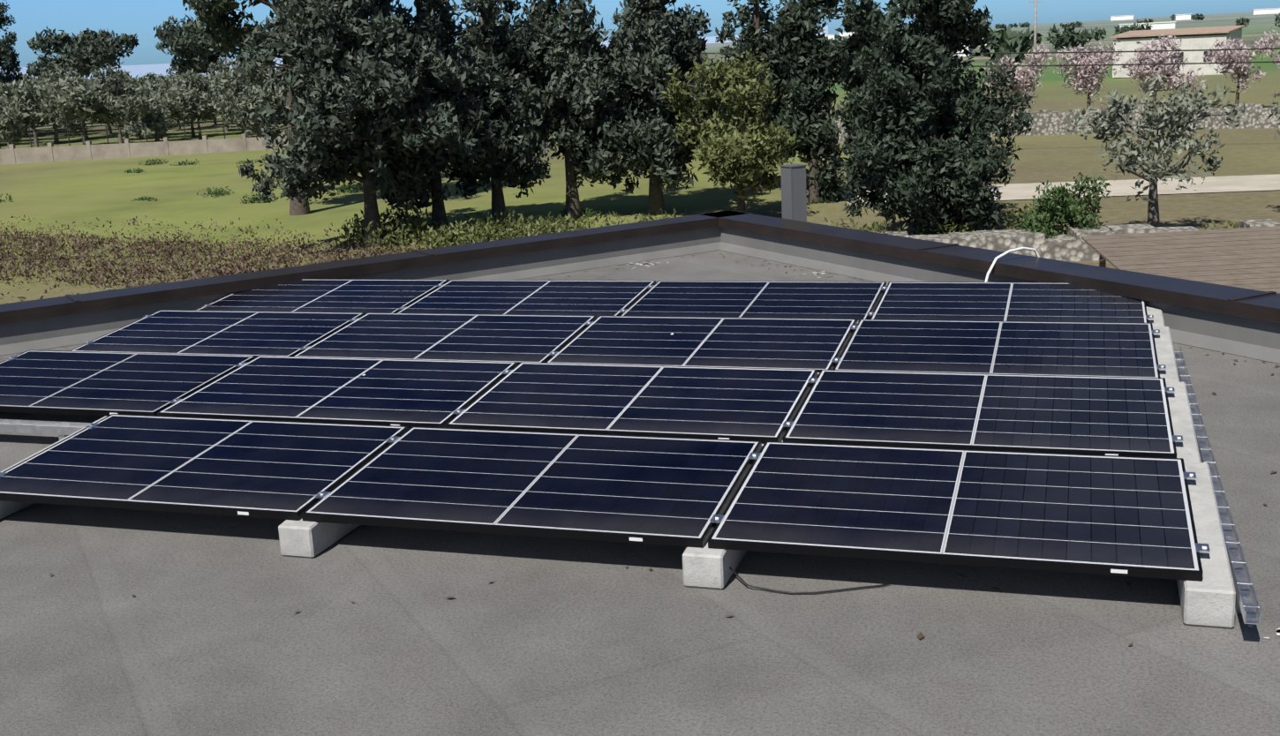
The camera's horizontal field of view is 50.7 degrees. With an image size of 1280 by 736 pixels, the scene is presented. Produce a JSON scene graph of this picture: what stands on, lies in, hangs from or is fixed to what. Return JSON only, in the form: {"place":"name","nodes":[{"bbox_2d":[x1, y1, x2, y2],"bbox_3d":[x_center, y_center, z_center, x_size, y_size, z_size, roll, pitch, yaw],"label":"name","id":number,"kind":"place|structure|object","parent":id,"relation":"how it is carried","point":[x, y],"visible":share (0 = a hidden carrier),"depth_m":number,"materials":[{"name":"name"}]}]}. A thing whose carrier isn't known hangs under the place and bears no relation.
{"place":"outdoors","nodes":[
{"label":"outdoors","id":0,"kind":"place"},
{"bbox_2d":[0,25,828,79],"bbox_3d":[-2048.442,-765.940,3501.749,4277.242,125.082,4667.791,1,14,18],"label":"sea","id":1,"kind":"structure","parent":0,"point":[135,71],"depth_m":4794.68,"materials":[{"name":"blue liquid"}]},
{"bbox_2d":[0,249,1279,735],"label":"flat roof","id":2,"kind":"structure","parent":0,"point":[205,631],"depth_m":4.80,"materials":[{"name":"paint"}]},
{"bbox_2d":[0,419,91,440],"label":"cable tray cross","id":3,"kind":"object","parent":2,"relation":"on","point":[62,430],"visible":0.06,"depth_m":7.64,"materials":[{"name":"silver metal"}]},
{"bbox_2d":[0,226,720,355],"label":"parapet wall","id":4,"kind":"structure","parent":2,"relation":"on","point":[48,333],"depth_m":12.35,"materials":[{"name":"paint"}]},
{"bbox_2d":[0,210,752,323],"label":"parapet coping","id":5,"kind":"object","parent":4,"relation":"on","point":[30,310],"visible":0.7,"depth_m":11.69,"materials":[{"name":"black metal"}]},
{"bbox_2d":[0,284,1235,628],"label":"concrete supports","id":6,"kind":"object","parent":2,"relation":"on","point":[1209,600],"depth_m":5.25,"materials":[{"name":"concrete"}]},
{"bbox_2d":[0,350,256,416],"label":"solar panel","id":7,"kind":"object","parent":6,"relation":"on","point":[86,383],"visible":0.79,"depth_m":8.22,"materials":[{"name":"blue"}]},
{"bbox_2d":[0,414,408,520],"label":"solar panel","id":8,"kind":"object","parent":6,"relation":"on","point":[268,469],"visible":0.85,"depth_m":6.37,"materials":[{"name":"blue"}]},
{"bbox_2d":[68,309,365,356],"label":"solar panel","id":9,"kind":"object","parent":6,"relation":"on","point":[279,334],"visible":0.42,"depth_m":9.54,"materials":[{"name":"blue"}]},
{"bbox_2d":[195,278,448,313],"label":"solar panel","id":10,"kind":"object","parent":6,"relation":"on","point":[365,296],"visible":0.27,"depth_m":10.83,"materials":[{"name":"blue"}]},
{"bbox_2d":[156,355,518,429],"bbox_3d":[-1.707,0.124,7.747,1.755,0.036,1.039,1,19,18],"label":"solar panel","id":11,"kind":"object","parent":6,"relation":"on","point":[410,393],"visible":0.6,"depth_m":7.67,"materials":[{"name":"blue"}]},
{"bbox_2d":[293,312,596,363],"bbox_3d":[-1.285,-0.198,9.030,1.755,0.036,1.039,1,19,18],"label":"solar panel","id":12,"kind":"object","parent":6,"relation":"on","point":[519,339],"visible":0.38,"depth_m":8.99,"materials":[{"name":"blue"}]},
{"bbox_2d":[396,279,655,317],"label":"solar panel","id":13,"kind":"object","parent":6,"relation":"on","point":[597,298],"visible":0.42,"depth_m":10.31,"materials":[{"name":"blue"}]},
{"bbox_2d":[301,426,761,548],"bbox_3d":[-0.439,0.489,5.919,1.755,0.036,1.039,1,19,18],"label":"solar panel","id":14,"kind":"object","parent":6,"relation":"on","point":[666,491],"visible":0.98,"depth_m":5.81,"materials":[{"name":"blue"}]},
{"bbox_2d":[0,284,1210,553],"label":"panel clamps","id":15,"kind":"object","parent":6,"relation":"on","point":[1199,547],"visible":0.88,"depth_m":6.99,"materials":[{"name":"silver metal"}]},
{"bbox_2d":[444,361,817,444],"bbox_3d":[-0.018,0.167,7.202,1.755,0.036,1.039,1,19,18],"label":"solar panel","id":16,"kind":"object","parent":6,"relation":"on","point":[763,405],"visible":0.81,"depth_m":7.12,"materials":[{"name":"blue"}]},
{"bbox_2d":[545,316,857,372],"bbox_3d":[0.404,-0.155,8.486,1.755,0.036,1.039,1,19,18],"label":"solar panel","id":17,"kind":"object","parent":6,"relation":"on","point":[818,344],"visible":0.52,"depth_m":8.45,"materials":[{"name":"blue"}]},
{"bbox_2d":[619,280,886,322],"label":"solar panel","id":18,"kind":"object","parent":6,"relation":"on","point":[858,301],"visible":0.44,"depth_m":9.76,"materials":[{"name":"blue"}]},
{"bbox_2d":[707,441,1203,581],"bbox_3d":[1.250,0.532,5.375,1.755,0.036,1.039,1,19,18],"label":"solar panel","id":19,"kind":"object","parent":6,"relation":"on","point":[1120,515],"visible":1,"depth_m":5.26,"materials":[{"name":"blue"}]},
{"bbox_2d":[782,369,1176,458],"bbox_3d":[1.671,0.210,6.658,1.755,0.036,1.039,1,19,18],"label":"solar panel","id":20,"kind":"object","parent":6,"relation":"on","point":[1103,416],"visible":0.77,"depth_m":6.58,"materials":[{"name":"blue"}]},
{"bbox_2d":[833,319,1159,377],"bbox_3d":[2.093,-0.112,7.942,1.755,0.036,1.039,1,19,18],"label":"solar panel","id":21,"kind":"object","parent":6,"relation":"on","point":[1088,349],"visible":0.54,"depth_m":7.90,"materials":[{"name":"blue"}]},
{"bbox_2d":[869,281,1148,323],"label":"solar panel","id":22,"kind":"object","parent":6,"relation":"on","point":[1062,302],"visible":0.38,"depth_m":9.20,"materials":[{"name":"blue"}]},
{"bbox_2d":[0,252,1279,646],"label":"leaf litter","id":23,"kind":"object","parent":2,"relation":"on","point":[920,636],"visible":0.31,"depth_m":5.36,"materials":[{"name":"brown plant"}]},
{"bbox_2d":[729,566,889,594],"bbox_3d":[0.552,0.764,5.142,0.775,0.126,0.179,1,14,18],"label":"loose cable","id":24,"kind":"object","parent":2,"relation":"on","point":[788,592],"visible":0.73,"depth_m":5.08,"materials":[{"name":"black plastic"}]},
{"bbox_2d":[617,261,1279,639],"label":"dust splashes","id":25,"kind":"object","parent":2,"relation":"on","point":[819,277],"visible":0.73,"depth_m":11.86,"materials":[{"name":"white"}]},
{"bbox_2d":[719,226,1279,363],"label":"parapet wall","id":26,"kind":"structure","parent":2,"relation":"on","point":[1254,339],"depth_m":10.90,"materials":[{"name":"paint"}]},
{"bbox_2d":[697,210,1279,323],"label":"parapet coping","id":27,"kind":"object","parent":26,"relation":"on","point":[1242,303],"visible":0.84,"depth_m":9.98,"materials":[{"name":"black metal"}]},
{"bbox_2d":[984,247,1040,282],"bbox_3d":[2.580,-0.367,10.229,1.231,1.021,0.022,-9,15,-26],"label":"white conduit","id":28,"kind":"object","parent":2,"relation":"on","point":[1004,254],"visible":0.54,"depth_m":10.21,"materials":[{"name":"white plastic"}]},
{"bbox_2d":[1174,346,1261,624],"bbox_3d":[2.594,0.399,6.260,0.070,0.140,3.984,1,14,18],"label":"cable tray","id":29,"kind":"object","parent":2,"relation":"on","point":[1246,606],"visible":0.75,"depth_m":5.25,"materials":[{"name":"silver metal"}]},
{"bbox_2d":[0,11,1279,304],"bbox_3d":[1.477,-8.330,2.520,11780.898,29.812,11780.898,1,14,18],"label":"grass field","id":30,"kind":"structure","parent":0,"point":[83,193],"depth_m":60.17,"materials":[{"name":"green plant"}]},
{"bbox_2d":[0,0,24,84],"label":"pine tree","id":31,"kind":"object","parent":30,"relation":"on","point":[9,56],"visible":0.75,"depth_m":140.76,"materials":[{"name":"green plant"}]},
{"bbox_2d":[0,94,25,149],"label":"olive tree","id":32,"kind":"object","parent":30,"relation":"on","point":[10,116],"visible":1,"depth_m":106.57,"materials":[{"name":"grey plant"}]},
{"bbox_2d":[0,97,37,148],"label":"olive tree","id":33,"kind":"object","parent":30,"relation":"on","point":[19,135],"depth_m":122.02,"materials":[{"name":"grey plant"}]},
{"bbox_2d":[2,82,45,127],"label":"olive tree","id":34,"kind":"object","parent":30,"relation":"on","point":[42,124],"visible":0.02,"depth_m":137.16,"materials":[{"name":"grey plant"}]},
{"bbox_2d":[1,70,60,143],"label":"olive tree","id":35,"kind":"object","parent":30,"relation":"on","point":[56,139],"visible":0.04,"depth_m":128.78,"materials":[{"name":"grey plant"}]},
{"bbox_2d":[21,74,53,130],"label":"olive tree","id":36,"kind":"object","parent":30,"relation":"on","point":[27,77],"depth_m":157.80,"materials":[{"name":"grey plant"}]},
{"bbox_2d":[0,61,90,147],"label":"olive tree","id":37,"kind":"object","parent":30,"relation":"on","point":[29,109],"visible":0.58,"depth_m":112.78,"materials":[{"name":"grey plant"}]},
{"bbox_2d":[43,81,101,144],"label":"olive tree","id":38,"kind":"object","parent":30,"relation":"on","point":[56,117],"depth_m":119.22,"materials":[{"name":"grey plant"}]},
{"bbox_2d":[25,26,139,78],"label":"pine tree","id":39,"kind":"object","parent":30,"relation":"on","point":[87,53],"visible":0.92,"depth_m":206.54,"materials":[{"name":"green plant"}]},
{"bbox_2d":[32,62,134,144],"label":"olive tree","id":40,"kind":"object","parent":30,"relation":"on","point":[77,101],"visible":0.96,"depth_m":104.66,"materials":[{"name":"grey plant"}]},
{"bbox_2d":[82,77,105,139],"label":"olive tree","id":41,"kind":"object","parent":30,"relation":"on","point":[91,79],"depth_m":134.91,"materials":[{"name":"grey plant"}]},
{"bbox_2d":[54,76,162,143],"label":"olive tree","id":42,"kind":"object","parent":30,"relation":"on","point":[73,124],"visible":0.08,"depth_m":112.30,"materials":[{"name":"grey plant"}]},
{"bbox_2d":[89,70,142,134],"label":"olive tree","id":43,"kind":"object","parent":30,"relation":"on","point":[109,131],"depth_m":141.96,"materials":[{"name":"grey plant"}]},
{"bbox_2d":[105,74,143,139],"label":"olive tree","id":44,"kind":"object","parent":30,"relation":"on","point":[126,136],"visible":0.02,"depth_m":126.51,"materials":[{"name":"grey plant"}]},
{"bbox_2d":[107,72,173,142],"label":"olive tree","id":45,"kind":"object","parent":30,"relation":"on","point":[147,79],"visible":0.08,"depth_m":121.39,"materials":[{"name":"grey plant"}]},
{"bbox_2d":[115,83,185,140],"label":"olive tree","id":46,"kind":"object","parent":30,"relation":"on","point":[152,108],"visible":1,"depth_m":103.73,"materials":[{"name":"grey plant"}]},
{"bbox_2d":[133,82,180,135],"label":"olive tree","id":47,"kind":"object","parent":30,"relation":"on","point":[173,119],"depth_m":133.07,"materials":[{"name":"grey plant"}]},
{"bbox_2d":[142,71,177,124],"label":"olive tree","id":48,"kind":"object","parent":30,"relation":"on","point":[160,76],"visible":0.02,"depth_m":155.28,"materials":[{"name":"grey plant"}]},
{"bbox_2d":[165,72,182,79],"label":"olive tree","id":49,"kind":"object","parent":30,"relation":"on","point":[176,74],"visible":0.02,"depth_m":175.46,"materials":[{"name":"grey plant"}]},
{"bbox_2d":[168,68,201,130],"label":"olive tree","id":50,"kind":"object","parent":30,"relation":"on","point":[171,82],"visible":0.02,"depth_m":141.66,"materials":[{"name":"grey plant"}]},
{"bbox_2d":[176,67,215,137],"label":"olive tree","id":51,"kind":"object","parent":30,"relation":"on","point":[200,83],"visible":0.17,"depth_m":124.46,"materials":[{"name":"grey plant"}]},
{"bbox_2d":[164,76,239,139],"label":"olive tree","id":52,"kind":"object","parent":30,"relation":"on","point":[187,95],"visible":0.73,"depth_m":110.72,"materials":[{"name":"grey plant"}]},
{"bbox_2d":[153,15,278,76],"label":"pine tree","id":53,"kind":"object","parent":30,"relation":"on","point":[199,57],"visible":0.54,"depth_m":206.06,"materials":[{"name":"green plant"}]},
{"bbox_2d":[203,71,228,131],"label":"olive tree","id":54,"kind":"object","parent":30,"relation":"on","point":[225,125],"visible":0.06,"depth_m":132.73,"materials":[{"name":"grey plant"}]},
{"bbox_2d":[210,66,264,137],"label":"olive tree","id":55,"kind":"object","parent":30,"relation":"on","point":[229,80],"visible":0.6,"depth_m":116.40,"materials":[{"name":"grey plant"}]},
{"bbox_2d":[207,57,273,76],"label":"olive tree","id":56,"kind":"object","parent":30,"relation":"on","point":[234,64],"visible":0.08,"depth_m":161.43,"materials":[{"name":"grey plant"}]},
{"bbox_2d":[182,0,310,215],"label":"pine tree","id":57,"kind":"object","parent":30,"relation":"on","point":[214,18],"visible":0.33,"depth_m":52.70,"materials":[{"name":"green plant"}]},
{"bbox_2d":[212,84,301,136],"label":"olive tree","id":58,"kind":"object","parent":30,"relation":"on","point":[244,105],"visible":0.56,"depth_m":103.01,"materials":[{"name":"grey plant"}]},
{"bbox_2d":[245,62,283,87],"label":"olive tree","id":59,"kind":"object","parent":30,"relation":"on","point":[264,71],"depth_m":145.66,"materials":[{"name":"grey plant"}]},
{"bbox_2d":[0,212,532,303],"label":"dry scrub strip","id":60,"kind":"object","parent":30,"relation":"on","point":[181,251],"visible":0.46,"depth_m":43.84,"materials":[{"name":"brown plant"}]},
{"bbox_2d":[247,73,286,129],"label":"olive tree","id":61,"kind":"object","parent":30,"relation":"on","point":[277,86],"visible":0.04,"depth_m":131.72,"materials":[{"name":"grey plant"}]},
{"bbox_2d":[0,117,549,165],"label":"boundary wall","id":62,"kind":"structure","parent":30,"relation":"on","point":[49,153],"depth_m":100.83,"materials":[{"name":"concrete"}]},
{"bbox_2d":[253,83,308,127],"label":"olive tree","id":63,"kind":"object","parent":30,"relation":"on","point":[276,87],"visible":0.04,"depth_m":108.33,"materials":[{"name":"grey plant"}]},
{"bbox_2d":[0,154,601,218],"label":"field bushes","id":64,"kind":"object","parent":30,"relation":"on","point":[252,199],"depth_m":64.58,"materials":[{"name":"green plant"}]},
{"bbox_2d":[236,0,488,247],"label":"tree","id":65,"kind":"object","parent":30,"relation":"on","point":[365,89],"visible":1,"depth_m":42.50,"materials":[{"name":"green plant"}]},
{"bbox_2d":[376,0,519,230],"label":"cypress tree","id":66,"kind":"object","parent":30,"relation":"on","point":[400,195],"visible":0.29,"depth_m":45.71,"materials":[{"name":"green plant"}]},
{"bbox_2d":[451,44,492,58],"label":"olive tree","id":67,"kind":"object","parent":30,"relation":"on","point":[473,52],"depth_m":144.17,"materials":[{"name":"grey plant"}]},
{"bbox_2d":[451,19,509,54],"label":"pine tree","id":68,"kind":"object","parent":30,"relation":"on","point":[459,43],"visible":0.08,"depth_m":213.87,"materials":[{"name":"green plant"}]},
{"bbox_2d":[444,0,558,222],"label":"cypress tree","id":69,"kind":"object","parent":30,"relation":"on","point":[497,83],"visible":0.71,"depth_m":46.80,"materials":[{"name":"green plant"}]},
{"bbox_2d":[507,0,644,219],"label":"cypress tree","id":70,"kind":"object","parent":30,"relation":"on","point":[577,88],"visible":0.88,"depth_m":47.81,"materials":[{"name":"green plant"}]},
{"bbox_2d":[566,37,586,61],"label":"olive tree","id":71,"kind":"object","parent":30,"relation":"on","point":[575,52],"visible":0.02,"depth_m":116.77,"materials":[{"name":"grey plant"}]},
{"bbox_2d":[331,204,975,254],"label":"undergrowth bushes","id":72,"kind":"object","parent":30,"relation":"on","point":[479,230],"visible":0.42,"depth_m":43.65,"materials":[{"name":"green plant"}]},
{"bbox_2d":[616,50,705,83],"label":"olive tree","id":73,"kind":"object","parent":30,"relation":"on","point":[624,56],"depth_m":115.16,"materials":[{"name":"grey plant"}]},
{"bbox_2d":[592,0,730,215],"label":"cypress tree","id":74,"kind":"object","parent":30,"relation":"on","point":[654,145],"visible":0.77,"depth_m":47.79,"materials":[{"name":"green plant"}]},
{"bbox_2d":[687,51,710,72],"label":"olive tree","id":75,"kind":"object","parent":30,"relation":"on","point":[704,55],"depth_m":136.49,"materials":[{"name":"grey plant"}]},
{"bbox_2d":[657,43,796,212],"bbox_3d":[3.359,-7.766,46.099,4.981,6.393,4.240,-11,15,-30],"label":"broadleaf tree","id":76,"kind":"object","parent":30,"relation":"on","point":[747,154],"visible":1,"depth_m":45.61,"materials":[{"name":"green plant"}]},
{"bbox_2d":[715,0,796,191],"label":"cypress tree","id":77,"kind":"object","parent":30,"relation":"on","point":[753,33],"visible":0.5,"depth_m":54.06,"materials":[{"name":"green plant"}]},
{"bbox_2d":[779,163,806,222],"bbox_3d":[1.624,0.360,13.845,0.190,4.851,0.190,-9,15,-26],"label":"chimney","id":78,"kind":"object","parent":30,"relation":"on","point":[794,199],"visible":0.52,"depth_m":13.29,"materials":[{"name":"grey metal"}]},
{"bbox_2d":[768,0,851,203],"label":"slim cypress tree","id":79,"kind":"object","parent":30,"relation":"on","point":[812,124],"visible":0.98,"depth_m":49.55,"materials":[{"name":"green plant"}]},
{"bbox_2d":[835,0,890,181],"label":"slim cypress tree","id":80,"kind":"object","parent":30,"relation":"on","point":[864,16],"visible":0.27,"depth_m":55.62,"materials":[{"name":"green plant"}]},
{"bbox_2d":[836,0,1033,235],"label":"dark conifer tree","id":81,"kind":"object","parent":30,"relation":"on","point":[935,176],"visible":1,"depth_m":38.51,"materials":[{"name":"green plant"}]},
{"bbox_2d":[903,17,980,139],"bbox_3d":[9.688,-10.080,44.154,2.885,11.162,3.455,-3,13,-1],"label":"dark conifer tree","id":82,"kind":"object","parent":30,"relation":"on","point":[917,19],"depth_m":44.19,"materials":[{"name":"green plant"}]},
{"bbox_2d":[719,12,1279,63],"bbox_3d":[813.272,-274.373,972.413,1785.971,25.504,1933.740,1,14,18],"label":"distant trees","id":83,"kind":"object","parent":30,"relation":"on","point":[1007,40],"visible":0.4,"depth_m":359.54,"materials":[{"name":"green plant"}]},
{"bbox_2d":[978,42,1056,110],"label":"almond tree","id":84,"kind":"object","parent":30,"relation":"on","point":[1026,82],"visible":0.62,"depth_m":86.41,"materials":[{"name":"pink plant"}]},
{"bbox_2d":[1001,201,1048,233],"bbox_3d":[11.163,-4.112,39.460,1.769,1.548,1.520,-12,16,-35],"label":"shrub","id":85,"kind":"object","parent":30,"relation":"on","point":[1020,212],"visible":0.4,"depth_m":39.50,"materials":[{"name":"green plant"}]},
{"bbox_2d":[1029,0,1040,64],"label":"utility pole","id":86,"kind":"object","parent":30,"relation":"on","point":[1035,2],"visible":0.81,"depth_m":190.83,"materials":[{"name":"wood"}]},
{"bbox_2d":[833,104,1242,143],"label":"dry stone wall","id":87,"kind":"structure","parent":30,"relation":"on","point":[1047,122],"depth_m":76.95,"materials":[{"name":"beige stone"}]},
{"bbox_2d":[824,7,1279,56],"bbox_3d":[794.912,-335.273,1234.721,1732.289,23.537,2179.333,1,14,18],"label":"buildings","id":88,"kind":"structure","parent":30,"relation":"on","point":[1170,25],"depth_m":1577.24,"materials":[{"name":"white"}]},
{"bbox_2d":[1013,172,1110,238],"bbox_3d":[11.316,-3.982,36.506,2.515,2.626,2.363,-12,16,-35],"label":"round bush","id":89,"kind":"object","parent":30,"relation":"on","point":[1059,206],"visible":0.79,"depth_m":36.28,"materials":[{"name":"green plant"}]},
{"bbox_2d":[877,219,1279,261],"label":"stone wall","id":90,"kind":"structure","parent":30,"relation":"on","point":[1072,245],"depth_m":35.66,"materials":[{"name":"stone"}]},
{"bbox_2d":[1052,40,1124,109],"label":"almond tree","id":91,"kind":"object","parent":30,"relation":"on","point":[1087,78],"visible":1,"depth_m":90.33,"materials":[{"name":"pink plant"}]},
{"bbox_2d":[1064,69,1249,227],"bbox_3d":[14.431,-5.820,38.112,5.309,5.176,3.947,-2,13,3],"label":"olive tree","id":92,"kind":"object","parent":30,"relation":"on","point":[1157,119],"visible":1,"depth_m":37.37,"materials":[{"name":"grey plant"}]},
{"bbox_2d":[1118,33,1206,109],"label":"almond tree","id":93,"kind":"object","parent":30,"relation":"on","point":[1171,76],"visible":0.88,"depth_m":86.33,"materials":[{"name":"pink plant"}]},
{"bbox_2d":[1109,25,1245,77],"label":"building","id":94,"kind":"structure","parent":30,"relation":"on","point":[1198,38],"depth_m":148.64,"materials":[{"name":"paint"}]},
{"bbox_2d":[1198,219,1239,230],"bbox_3d":[15.356,-3.271,35.462,1.545,1.323,1.834,-1,13,6],"label":"shrub","id":95,"kind":"object","parent":30,"relation":"on","point":[1236,225],"visible":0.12,"depth_m":35.12,"materials":[{"name":"green plant"}]},
{"bbox_2d":[1201,27,1279,104],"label":"almond tree","id":96,"kind":"object","parent":30,"relation":"on","point":[1231,56],"visible":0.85,"depth_m":90.02,"materials":[{"name":"pink plant"}]},
{"bbox_2d":[1238,103,1279,127],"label":"dry stone wall","id":97,"kind":"structure","parent":30,"relation":"on","point":[1257,115],"depth_m":76.01,"materials":[{"name":"beige stone"}]},
{"bbox_2d":[1267,89,1279,140],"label":"olive tree","id":98,"kind":"object","parent":30,"relation":"on","point":[1276,109],"visible":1,"depth_m":40.65,"materials":[{"name":"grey plant"}]},
{"bbox_2d":[1272,49,1279,68],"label":"almond tree","id":99,"kind":"object","parent":30,"relation":"on","point":[1276,58],"visible":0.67,"depth_m":103.08,"materials":[{"name":"pink plant"}]},
{"bbox_2d":[0,0,1279,67],"label":"sky","id":100,"kind":"structure","parent":0,"point":[128,17],"materials":[{"name":"blue"}]},
{"bbox_2d":[843,173,1279,205],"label":"dirt road","id":101,"kind":"structure","parent":0,"point":[1208,184],"depth_m":50.63,"materials":[{"name":"beige soil"}]},
{"bbox_2d":[1081,225,1279,293],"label":"tiled roof","id":102,"kind":"structure","parent":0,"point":[1246,258],"depth_m":20.91,"materials":[{"name":"brown tile"}]},
{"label":"power line poles","id":103,"kind":"object","parent":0,"visible":0},
{"bbox_2d":[573,47,1279,67],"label":"overhead line","id":104,"kind":"object","parent":103,"relation":"attached to","point":[1107,52],"visible":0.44,"depth_m":63.73,"materials":[{"name":"grey metal"}]}
]}

